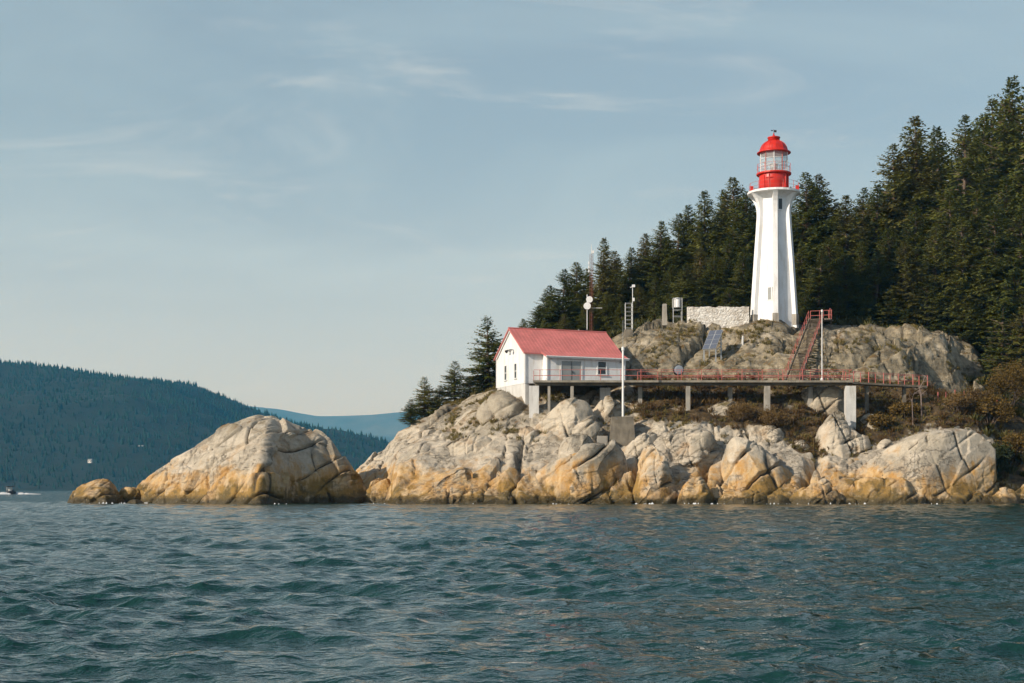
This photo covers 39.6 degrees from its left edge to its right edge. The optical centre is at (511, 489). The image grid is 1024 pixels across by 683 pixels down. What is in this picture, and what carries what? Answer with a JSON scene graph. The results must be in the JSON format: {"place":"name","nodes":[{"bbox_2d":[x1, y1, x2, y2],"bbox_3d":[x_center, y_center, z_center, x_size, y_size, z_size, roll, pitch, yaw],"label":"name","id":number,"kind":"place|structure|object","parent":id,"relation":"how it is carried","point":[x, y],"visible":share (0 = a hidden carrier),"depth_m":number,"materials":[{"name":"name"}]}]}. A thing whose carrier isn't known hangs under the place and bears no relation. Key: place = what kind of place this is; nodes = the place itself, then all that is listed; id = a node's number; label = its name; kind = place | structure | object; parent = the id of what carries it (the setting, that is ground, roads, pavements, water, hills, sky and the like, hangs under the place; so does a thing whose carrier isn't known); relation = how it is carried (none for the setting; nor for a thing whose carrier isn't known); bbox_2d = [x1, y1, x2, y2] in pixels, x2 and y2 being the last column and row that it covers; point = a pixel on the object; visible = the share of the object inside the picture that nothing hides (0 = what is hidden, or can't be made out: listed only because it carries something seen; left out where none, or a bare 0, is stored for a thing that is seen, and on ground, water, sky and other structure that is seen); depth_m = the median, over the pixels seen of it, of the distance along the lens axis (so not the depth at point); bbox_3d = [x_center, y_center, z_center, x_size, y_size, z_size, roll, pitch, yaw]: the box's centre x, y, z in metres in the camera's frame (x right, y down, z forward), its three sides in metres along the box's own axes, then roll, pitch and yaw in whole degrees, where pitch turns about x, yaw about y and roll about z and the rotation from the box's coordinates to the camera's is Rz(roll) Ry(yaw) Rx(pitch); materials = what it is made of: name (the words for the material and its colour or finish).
{"place":"outdoors","nodes":[
{"label":"outdoors","id":0,"kind":"place"},
{"bbox_2d":[0,363,388,489],"bbox_3d":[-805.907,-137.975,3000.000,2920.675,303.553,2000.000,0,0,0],"label":"wooded hill","id":1,"kind":"structure","parent":0,"point":[78,464],"depth_m":2394.66,"materials":[{"name":"plant"}]},
{"bbox_2d":[0,359,387,488],"bbox_3d":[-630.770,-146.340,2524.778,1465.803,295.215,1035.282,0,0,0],"label":"forest","id":2,"kind":"object","parent":1,"relation":"on","point":[112,377],"visible":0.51,"depth_m":2475.62,"materials":[{"name":"plant"}]},
{"bbox_2d":[248,406,417,441],"bbox_3d":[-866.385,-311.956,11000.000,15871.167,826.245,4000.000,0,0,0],"label":"distant mountains","id":3,"kind":"structure","parent":0,"point":[388,426],"depth_m":10740.67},
{"bbox_2d":[0,490,1023,682],"bbox_3d":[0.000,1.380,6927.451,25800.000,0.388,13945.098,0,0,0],"label":"water","id":4,"kind":"structure","parent":0,"point":[475,593],"depth_m":19.24,"materials":[{"name":"teal liquid"}]},
{"bbox_2d":[67,478,125,503],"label":"sea rock","id":5,"kind":"object","parent":4,"relation":"in","point":[99,491],"visible":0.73,"depth_m":141.80,"materials":[{"name":"stone"}]},
{"bbox_2d":[136,415,366,503],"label":"sea rock","id":6,"kind":"object","parent":4,"relation":"in","point":[258,459],"visible":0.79,"depth_m":141.55,"materials":[{"name":"stone"}]},
{"bbox_2d":[0,0,1023,415],"label":"sky","id":7,"kind":"structure","parent":0,"point":[310,207],"materials":[{"name":"blue"}]},
{"bbox_2d":[356,318,1023,503],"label":"headland","id":8,"kind":"structure","parent":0,"point":[417,471],"depth_m":151.69,"materials":[{"name":"stone"}]},
{"bbox_2d":[364,478,390,502],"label":"boulder","id":9,"kind":"object","parent":8,"relation":"on","point":[376,490],"visible":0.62,"depth_m":145.36,"materials":[{"name":"stone"}]},
{"bbox_2d":[406,377,442,416],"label":"conifer tree","id":10,"kind":"object","parent":8,"relation":"on","point":[425,406],"visible":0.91,"depth_m":162.57,"materials":[{"name":"green plant"}]},
{"bbox_2d":[438,361,469,401],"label":"conifer tree","id":11,"kind":"object","parent":8,"relation":"on","point":[454,391],"visible":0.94,"depth_m":165.70,"materials":[{"name":"green plant"}]},
{"bbox_2d":[436,467,473,493],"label":"boulder","id":12,"kind":"object","parent":8,"relation":"on","point":[455,477],"visible":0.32,"depth_m":139.19,"materials":[{"name":"stone"}]},
{"bbox_2d":[446,434,491,456],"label":"boulder","id":13,"kind":"object","parent":8,"relation":"on","point":[468,444],"visible":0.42,"depth_m":145.75,"materials":[{"name":"stone"}]},
{"bbox_2d":[458,315,502,391],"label":"conifer tree","id":14,"kind":"object","parent":8,"relation":"on","point":[492,346],"visible":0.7,"depth_m":168.33,"materials":[{"name":"green plant"}]},
{"bbox_2d":[476,390,522,424],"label":"boulder","id":15,"kind":"object","parent":8,"relation":"on","point":[501,405],"visible":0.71,"depth_m":150.27,"materials":[{"name":"stone"}]},
{"bbox_2d":[488,467,520,502],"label":"boulder","id":16,"kind":"object","parent":8,"relation":"on","point":[509,478],"visible":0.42,"depth_m":138.69,"materials":[{"name":"stone"}]},
{"bbox_2d":[535,269,586,330],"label":"conifer tree","id":17,"kind":"object","parent":8,"relation":"on","point":[563,301],"visible":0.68,"depth_m":181.64,"materials":[{"name":"green plant"}]},
{"bbox_2d":[494,327,629,404],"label":"house","id":18,"kind":"structure","parent":8,"relation":"on","point":[522,355],"depth_m":154.00,"materials":[{"name":"wood"}]},
{"bbox_2d":[560,360,582,379],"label":"door","id":19,"kind":"structure","parent":18,"relation":"in","point":[567,367],"depth_m":152.11,"materials":[{"name":"grey paint"}]},
{"bbox_2d":[533,397,595,439],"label":"boulder","id":20,"kind":"object","parent":8,"relation":"on","point":[564,417],"visible":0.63,"depth_m":146.40,"materials":[{"name":"stone"}]},
{"bbox_2d":[557,433,593,459],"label":"boulder","id":21,"kind":"object","parent":8,"relation":"on","point":[572,444],"visible":0.42,"depth_m":141.85,"materials":[{"name":"stone"}]},
{"bbox_2d":[553,262,600,327],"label":"conifer tree","id":22,"kind":"object","parent":8,"relation":"on","point":[579,297],"visible":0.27,"depth_m":186.62,"materials":[{"name":"green plant"}]},
{"bbox_2d":[536,439,627,503],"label":"boulder","id":23,"kind":"object","parent":8,"relation":"on","point":[587,472],"visible":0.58,"depth_m":138.39,"materials":[{"name":"stone"}]},
{"bbox_2d":[572,419,599,442],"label":"boulder","id":24,"kind":"object","parent":8,"relation":"on","point":[590,428],"visible":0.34,"depth_m":144.57,"materials":[{"name":"stone"}]},
{"bbox_2d":[578,237,627,330],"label":"conifer tree","id":25,"kind":"object","parent":8,"relation":"on","point":[604,280],"visible":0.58,"depth_m":183.16,"materials":[{"name":"green plant"}]},
{"bbox_2d":[592,293,620,333],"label":"conifer tree","id":26,"kind":"object","parent":8,"relation":"on","point":[605,320],"visible":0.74,"depth_m":179.76,"materials":[{"name":"green plant"}]},
{"bbox_2d":[593,395,626,422],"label":"boulder","id":27,"kind":"object","parent":8,"relation":"on","point":[607,408],"visible":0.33,"depth_m":148.82,"materials":[{"name":"stone"}]},
{"bbox_2d":[609,417,634,446],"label":"concrete block","id":28,"kind":"structure","parent":8,"relation":"on","point":[621,431],"depth_m":144.94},
{"bbox_2d":[612,247,648,317],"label":"conifer tree","id":29,"kind":"object","parent":8,"relation":"on","point":[627,284],"visible":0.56,"depth_m":187.34,"materials":[{"name":"green plant"}]},
{"bbox_2d":[626,284,650,322],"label":"conifer tree","id":30,"kind":"object","parent":8,"relation":"on","point":[641,310],"visible":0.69,"depth_m":179.87,"materials":[{"name":"green plant"}]},
{"bbox_2d":[622,432,657,464],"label":"boulder","id":31,"kind":"object","parent":8,"relation":"on","point":[637,445],"visible":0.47,"depth_m":143.59,"materials":[{"name":"stone"}]},
{"bbox_2d":[617,233,667,310],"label":"conifer tree","id":32,"kind":"object","parent":8,"relation":"on","point":[641,249],"visible":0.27,"depth_m":189.62,"materials":[{"name":"green plant"}]},
{"bbox_2d":[632,445,677,503],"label":"boulder","id":33,"kind":"object","parent":8,"relation":"on","point":[654,484],"visible":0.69,"depth_m":137.41,"materials":[{"name":"stone"}]},
{"bbox_2d":[627,221,688,314],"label":"conifer tree","id":34,"kind":"object","parent":8,"relation":"on","point":[663,254],"visible":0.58,"depth_m":187.16,"materials":[{"name":"green plant"}]},
{"bbox_2d":[651,263,681,316],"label":"conifer tree","id":35,"kind":"object","parent":8,"relation":"on","point":[670,277],"visible":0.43,"depth_m":181.91,"materials":[{"name":"green plant"}]},
{"bbox_2d":[654,213,696,278],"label":"conifer tree","id":36,"kind":"object","parent":8,"relation":"on","point":[677,250],"visible":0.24,"depth_m":193.21,"materials":[{"name":"green plant"}]},
{"bbox_2d":[659,262,711,321],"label":"conifer tree","id":37,"kind":"object","parent":8,"relation":"on","point":[685,302],"visible":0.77,"depth_m":177.31,"materials":[{"name":"green plant"}]},
{"bbox_2d":[669,205,706,266],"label":"conifer tree","id":38,"kind":"object","parent":8,"relation":"on","point":[690,219],"visible":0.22,"depth_m":194.39,"materials":[{"name":"green plant"}]},
{"bbox_2d":[529,370,855,429],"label":"walkway","id":39,"kind":"structure","parent":8,"relation":"on","point":[850,404],"depth_m":149.24,"materials":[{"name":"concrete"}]},
{"bbox_2d":[661,428,724,482],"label":"boulder","id":40,"kind":"object","parent":8,"relation":"on","point":[689,448],"visible":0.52,"depth_m":142.00,"materials":[{"name":"stone"}]},
{"bbox_2d":[676,476,714,503],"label":"boulder","id":41,"kind":"object","parent":8,"relation":"on","point":[696,490],"visible":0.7,"depth_m":136.52,"materials":[{"name":"stone"}]},
{"bbox_2d":[679,190,727,292],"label":"conifer tree","id":42,"kind":"object","parent":8,"relation":"on","point":[704,223],"visible":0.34,"depth_m":189.52,"materials":[{"name":"green plant"}]},
{"bbox_2d":[702,330,722,362],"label":"solar panel","id":43,"kind":"object","parent":8,"relation":"on","point":[714,337],"visible":0.92,"depth_m":160.45,"materials":[{"name":"glass"}]},
{"bbox_2d":[689,251,738,306],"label":"conifer tree","id":44,"kind":"object","parent":8,"relation":"on","point":[714,272],"visible":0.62,"depth_m":178.63,"materials":[{"name":"green plant"}]},
{"bbox_2d":[687,306,748,327],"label":"stone wall","id":45,"kind":"structure","parent":8,"relation":"on","point":[722,317],"depth_m":167.26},
{"bbox_2d":[687,177,754,292],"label":"conifer tree","id":46,"kind":"object","parent":8,"relation":"on","point":[731,207],"visible":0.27,"depth_m":191.58,"materials":[{"name":"green plant"}]},
{"bbox_2d":[423,312,1023,479],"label":"undergrowth","id":47,"kind":"object","parent":8,"relation":"on","point":[971,379],"visible":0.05,"depth_m":167.35,"materials":[{"name":"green plant"}]},
{"bbox_2d":[442,318,1016,487],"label":"dry grass","id":48,"kind":"structure","parent":8,"relation":"on","point":[553,397],"depth_m":153.65,"materials":[{"name":"plant"}]},
{"bbox_2d":[702,191,756,293],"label":"conifer tree","id":49,"kind":"object","parent":8,"relation":"on","point":[749,226],"visible":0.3,"depth_m":186.99,"materials":[{"name":"green plant"}]},
{"bbox_2d":[715,236,749,304],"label":"conifer tree","id":50,"kind":"object","parent":8,"relation":"on","point":[729,255],"visible":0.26,"depth_m":181.49,"materials":[{"name":"green plant"}]},
{"bbox_2d":[719,248,752,313],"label":"conifer tree","id":51,"kind":"object","parent":8,"relation":"on","point":[745,290],"visible":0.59,"depth_m":177.29,"materials":[{"name":"green plant"}]},
{"bbox_2d":[715,489,767,503],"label":"boulder","id":52,"kind":"object","parent":8,"relation":"on","point":[749,496],"visible":0.52,"depth_m":136.22,"materials":[{"name":"stone"}]},
{"bbox_2d":[722,399,760,420],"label":"shrub","id":53,"kind":"object","parent":8,"relation":"on","point":[743,410],"visible":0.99,"depth_m":148.09,"materials":[{"name":"brown plant"}]},
{"bbox_2d":[721,430,791,495],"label":"boulder","id":54,"kind":"object","parent":8,"relation":"on","point":[746,464],"visible":0.48,"depth_m":139.40,"materials":[{"name":"stone"}]},
{"bbox_2d":[747,130,799,327],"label":"lighthouse","id":55,"kind":"object","parent":8,"relation":"on","point":[773,196],"visible":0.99,"depth_m":167.40,"materials":[{"name":"white paint"}]},
{"bbox_2d":[755,404,791,426],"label":"shrub","id":56,"kind":"object","parent":8,"relation":"on","point":[772,417],"visible":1,"depth_m":147.14,"materials":[{"name":"brown plant"}]},
{"bbox_2d":[539,369,1015,486],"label":"heath scrub","id":57,"kind":"object","parent":8,"relation":"on","point":[712,399],"visible":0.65,"depth_m":151.10,"materials":[{"name":"plant"}]},
{"bbox_2d":[794,240,819,314],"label":"conifer tree","id":58,"kind":"object","parent":8,"relation":"on","point":[802,268],"visible":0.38,"depth_m":182.60,"materials":[{"name":"green plant"}]},
{"bbox_2d":[784,308,832,379],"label":"staircase","id":59,"kind":"structure","parent":8,"relation":"on","point":[818,324],"depth_m":160.00,"materials":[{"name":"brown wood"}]},
{"bbox_2d":[789,483,844,503],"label":"boulder","id":60,"kind":"object","parent":8,"relation":"on","point":[815,493],"visible":0.59,"depth_m":136.71,"materials":[{"name":"stone"}]},
{"bbox_2d":[796,250,847,318],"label":"conifer tree","id":61,"kind":"object","parent":8,"relation":"on","point":[818,297],"visible":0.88,"depth_m":178.35,"materials":[{"name":"green plant"}]},
{"bbox_2d":[800,386,843,415],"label":"boulder","id":62,"kind":"object","parent":8,"relation":"on","point":[828,400],"visible":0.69,"depth_m":150.95,"materials":[{"name":"stone"}]},
{"bbox_2d":[791,172,853,300],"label":"conifer tree","id":63,"kind":"object","parent":8,"relation":"on","point":[818,229],"visible":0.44,"depth_m":192.40,"materials":[{"name":"green plant"}]},
{"bbox_2d":[793,174,856,273],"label":"conifer tree","id":64,"kind":"object","parent":8,"relation":"on","point":[828,211],"visible":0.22,"depth_m":194.58,"materials":[{"name":"green plant"}]},
{"bbox_2d":[800,239,857,311],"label":"conifer tree","id":65,"kind":"object","parent":8,"relation":"on","point":[832,248],"visible":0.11,"depth_m":183.79,"materials":[{"name":"green plant"}]},
{"bbox_2d":[815,409,872,459],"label":"boulder","id":66,"kind":"object","parent":8,"relation":"on","point":[836,431],"visible":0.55,"depth_m":146.41,"materials":[{"name":"stone"}]},
{"bbox_2d":[813,195,875,285],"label":"conifer tree","id":67,"kind":"object","parent":8,"relation":"on","point":[845,227],"visible":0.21,"depth_m":189.51,"materials":[{"name":"green plant"}]},
{"bbox_2d":[820,253,879,319],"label":"conifer tree","id":68,"kind":"object","parent":8,"relation":"on","point":[845,291],"visible":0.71,"depth_m":178.25,"materials":[{"name":"green plant"}]},
{"bbox_2d":[850,240,876,302],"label":"conifer tree","id":69,"kind":"object","parent":8,"relation":"on","point":[861,252],"visible":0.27,"depth_m":182.58,"materials":[{"name":"green plant"}]},
{"bbox_2d":[852,184,899,280],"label":"conifer tree","id":70,"kind":"object","parent":8,"relation":"on","point":[877,233],"visible":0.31,"depth_m":191.54,"materials":[{"name":"green plant"}]},
{"bbox_2d":[845,251,909,324],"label":"conifer tree","id":71,"kind":"object","parent":8,"relation":"on","point":[879,282],"visible":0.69,"depth_m":178.68,"materials":[{"name":"green plant"}]},
{"bbox_2d":[845,371,927,413],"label":"footbridge","id":72,"kind":"object","parent":8,"relation":"on","point":[868,384],"visible":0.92,"depth_m":152.19,"materials":[{"name":"metal"}]},
{"bbox_2d":[848,477,925,503],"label":"boulder","id":73,"kind":"object","parent":8,"relation":"on","point":[874,490],"visible":0.62,"depth_m":136.88,"materials":[{"name":"stone"}]},
{"bbox_2d":[842,143,934,263],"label":"conifer tree","id":74,"kind":"object","parent":8,"relation":"on","point":[898,159],"visible":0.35,"depth_m":193.32,"materials":[{"name":"green plant"}]},
{"bbox_2d":[861,228,923,321],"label":"conifer tree","id":75,"kind":"object","parent":8,"relation":"on","point":[889,250],"visible":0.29,"depth_m":183.53,"materials":[{"name":"green plant"}]},
{"bbox_2d":[880,285,915,325],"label":"conifer tree","id":76,"kind":"object","parent":8,"relation":"on","point":[895,308],"visible":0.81,"depth_m":177.27,"materials":[{"name":"green plant"}]},
{"bbox_2d":[872,241,941,324],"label":"conifer tree","id":77,"kind":"object","parent":8,"relation":"on","point":[906,284],"visible":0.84,"depth_m":177.92,"materials":[{"name":"green plant"}]},
{"bbox_2d":[851,115,965,266],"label":"conifer tree","id":78,"kind":"object","parent":8,"relation":"on","point":[914,154],"visible":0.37,"depth_m":193.19,"materials":[{"name":"green plant"}]},
{"bbox_2d":[885,205,936,323],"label":"conifer tree","id":79,"kind":"object","parent":8,"relation":"on","point":[918,234],"visible":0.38,"depth_m":183.57,"materials":[{"name":"green plant"}]},
{"bbox_2d":[857,428,997,503],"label":"boulder","id":80,"kind":"object","parent":8,"relation":"on","point":[936,466],"visible":0.62,"depth_m":139.76,"materials":[{"name":"stone"}]},
{"bbox_2d":[911,279,950,331],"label":"conifer tree","id":81,"kind":"object","parent":8,"relation":"on","point":[935,320],"visible":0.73,"depth_m":177.39,"materials":[{"name":"green plant"}]},
{"bbox_2d":[909,222,966,323],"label":"conifer tree","id":82,"kind":"object","parent":8,"relation":"on","point":[936,253],"visible":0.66,"depth_m":179.15,"materials":[{"name":"green plant"}]},
{"bbox_2d":[918,125,966,213],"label":"conifer tree","id":83,"kind":"object","parent":8,"relation":"on","point":[941,152],"visible":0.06,"depth_m":202.89,"materials":[{"name":"green plant"}]},
{"bbox_2d":[917,275,983,336],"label":"conifer tree","id":84,"kind":"object","parent":8,"relation":"on","point":[953,305],"visible":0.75,"depth_m":177.06,"materials":[{"name":"green plant"}]},
{"bbox_2d":[921,194,979,322],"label":"conifer tree","id":85,"kind":"object","parent":8,"relation":"on","point":[952,219],"visible":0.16,"depth_m":183.96,"materials":[{"name":"green plant"}]},
{"bbox_2d":[903,114,1003,268],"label":"conifer tree","id":86,"kind":"object","parent":8,"relation":"on","point":[964,173],"visible":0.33,"depth_m":188.93,"materials":[{"name":"green plant"}]},
{"bbox_2d":[934,391,977,413],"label":"shrub","id":87,"kind":"object","parent":8,"relation":"on","point":[957,400],"visible":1,"depth_m":153.08,"materials":[{"name":"brown plant"}]},
{"bbox_2d":[925,217,1006,334],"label":"conifer tree","id":88,"kind":"object","parent":8,"relation":"on","point":[964,258],"visible":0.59,"depth_m":179.11,"materials":[{"name":"green plant"}]},
{"bbox_2d":[946,301,988,343],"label":"conifer tree","id":89,"kind":"object","parent":8,"relation":"on","point":[968,330],"visible":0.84,"depth_m":175.58,"materials":[{"name":"green plant"}]},
{"bbox_2d":[947,113,999,201],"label":"conifer tree","id":90,"kind":"object","parent":8,"relation":"on","point":[985,121],"visible":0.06,"depth_m":199.57,"materials":[{"name":"green plant"}]},
{"bbox_2d":[939,190,1023,301],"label":"conifer tree","id":91,"kind":"object","parent":8,"relation":"on","point":[976,220],"visible":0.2,"depth_m":183.56,"materials":[{"name":"green plant"}]},
{"bbox_2d":[958,267,1006,358],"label":"conifer tree","id":92,"kind":"object","parent":8,"relation":"on","point":[985,334],"visible":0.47,"depth_m":177.25,"materials":[{"name":"green plant"}]},
{"bbox_2d":[947,206,1023,348],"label":"conifer tree","id":93,"kind":"object","parent":8,"relation":"on","point":[996,223],"visible":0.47,"depth_m":178.97,"materials":[{"name":"green plant"}]},
{"bbox_2d":[965,258,1023,361],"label":"conifer tree","id":94,"kind":"object","parent":8,"relation":"on","point":[1015,281],"visible":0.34,"depth_m":175.87,"materials":[{"name":"green plant"}]},
{"bbox_2d":[970,393,1021,426],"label":"shrub","id":95,"kind":"object","parent":8,"relation":"on","point":[985,406],"visible":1,"depth_m":153.62,"materials":[{"name":"brown plant"}]},
{"bbox_2d":[971,75,1023,218],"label":"conifer tree","id":96,"kind":"object","parent":8,"relation":"on","point":[1009,113],"visible":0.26,"depth_m":193.51,"materials":[{"name":"green plant"}]},
{"bbox_2d":[973,301,1023,383],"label":"conifer tree","id":97,"kind":"object","parent":8,"relation":"on","point":[1009,333],"visible":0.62,"depth_m":173.20,"materials":[{"name":"green plant"}]},
{"bbox_2d":[975,203,1023,327],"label":"conifer tree","id":98,"kind":"object","parent":8,"relation":"on","point":[1020,246],"visible":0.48,"depth_m":177.51,"materials":[{"name":"green plant"}]},
{"bbox_2d":[978,99,1023,224],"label":"conifer tree","id":99,"kind":"object","parent":8,"relation":"on","point":[1019,178],"visible":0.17,"depth_m":189.85,"materials":[{"name":"green plant"}]},
{"bbox_2d":[978,362,1023,409],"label":"shrub","id":100,"kind":"object","parent":8,"relation":"on","point":[999,386],"visible":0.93,"depth_m":157.39,"materials":[{"name":"brown plant"}]},
{"bbox_2d":[979,176,1023,319],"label":"conifer tree","id":101,"kind":"object","parent":8,"relation":"on","point":[1007,210],"visible":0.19,"depth_m":182.66,"materials":[{"name":"green plant"}]},
{"bbox_2d":[980,307,1023,385],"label":"conifer tree","id":102,"kind":"object","parent":8,"relation":"on","point":[1018,340],"visible":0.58,"depth_m":171.61,"materials":[{"name":"green plant"}]},
{"bbox_2d":[996,429,1023,462],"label":"shrub","id":103,"kind":"object","parent":8,"relation":"on","point":[1017,441],"visible":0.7,"depth_m":148.66,"materials":[{"name":"green plant"}]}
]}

